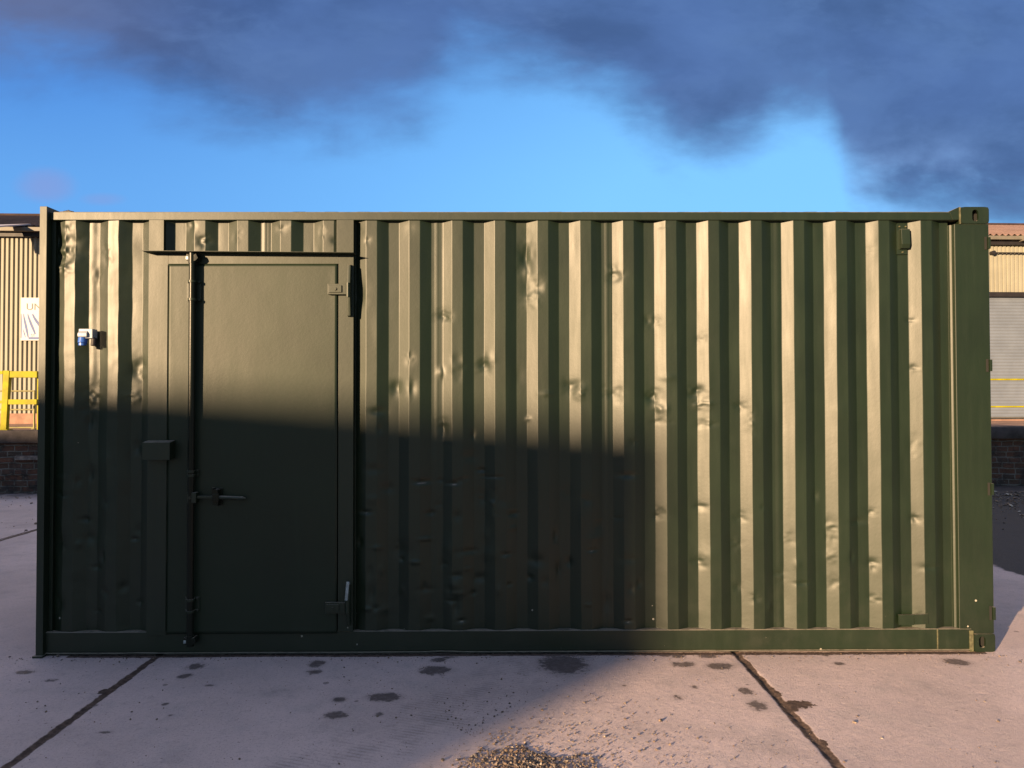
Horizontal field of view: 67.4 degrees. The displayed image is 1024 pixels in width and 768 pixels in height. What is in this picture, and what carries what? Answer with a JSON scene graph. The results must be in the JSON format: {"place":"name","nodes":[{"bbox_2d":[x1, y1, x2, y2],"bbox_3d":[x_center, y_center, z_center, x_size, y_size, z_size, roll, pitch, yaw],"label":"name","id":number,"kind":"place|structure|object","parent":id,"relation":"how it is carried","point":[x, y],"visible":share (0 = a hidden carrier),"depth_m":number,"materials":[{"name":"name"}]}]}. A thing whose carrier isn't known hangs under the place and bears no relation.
{"place":"outdoors","nodes":[
{"label":"outdoors","id":0,"kind":"place"},
{"bbox_2d":[0,486,1023,767],"bbox_3d":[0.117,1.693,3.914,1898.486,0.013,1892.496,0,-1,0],"label":"ground","id":1,"kind":"structure","parent":0,"point":[788,712],"depth_m":4.06,"materials":[{"name":"concrete"}]},
{"bbox_2d":[0,213,1023,423],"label":"industrial shed","id":2,"kind":"structure","parent":1,"relation":"on","point":[19,252],"depth_m":18.03,"materials":[{"name":"metal"}]},
{"bbox_2d":[21,298,38,340],"bbox_3d":[-10.552,-1.432,16.954,0.556,0.946,0.032,0,-1,-3],"label":"wall sign","id":3,"kind":"object","parent":2,"relation":"attached to","point":[29,319],"visible":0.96,"depth_m":16.94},
{"bbox_2d":[0,421,1023,493],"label":"loading dock","id":4,"kind":"object","parent":1,"relation":"on","point":[18,458],"visible":0.07,"depth_m":13.23,"materials":[{"name":"concrete"}]},
{"bbox_2d":[0,390,36,428],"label":"handrail","id":5,"kind":"object","parent":4,"relation":"on","point":[34,397],"visible":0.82,"depth_m":13.77,"materials":[{"name":"yellow metal"}]},
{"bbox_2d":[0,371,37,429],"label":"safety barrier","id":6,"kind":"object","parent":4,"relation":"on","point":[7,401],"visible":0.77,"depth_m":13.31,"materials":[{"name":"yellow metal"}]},
{"bbox_2d":[991,379,1023,407],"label":"handrail","id":7,"kind":"object","parent":4,"relation":"on","point":[1007,406],"visible":0.17,"depth_m":14.30,"materials":[{"name":"yellow metal"}]},
{"bbox_2d":[32,206,995,657],"bbox_3d":[0.019,0.310,6.057,6.121,2.842,2.533,0,-1,0],"label":"shipping container","id":8,"kind":"object","parent":1,"relation":"on","point":[356,432],"visible":1,"depth_m":4.90,"materials":[{"name":"green metal"}]},
{"bbox_2d":[166,264,338,633],"bbox_3d":[-1.644,0.405,4.873,1.075,2.337,0.039,0,-1,0],"label":"personnel door","id":9,"kind":"structure","parent":8,"relation":"in","point":[266,562],"depth_m":4.86,"materials":[{"name":"paint"}]},
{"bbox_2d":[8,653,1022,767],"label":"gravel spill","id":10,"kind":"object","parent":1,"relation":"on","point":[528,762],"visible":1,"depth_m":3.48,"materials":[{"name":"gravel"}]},
{"bbox_2d":[0,0,1023,222],"label":"sky","id":11,"kind":"structure","parent":0,"point":[106,105],"materials":[{"name":"blue"}]},
{"bbox_2d":[1,490,1023,531],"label":"dock rubble","id":12,"kind":"object","parent":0,"point":[1016,493],"visible":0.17,"depth_m":12.09,"materials":[{"name":"stone"}]}
]}

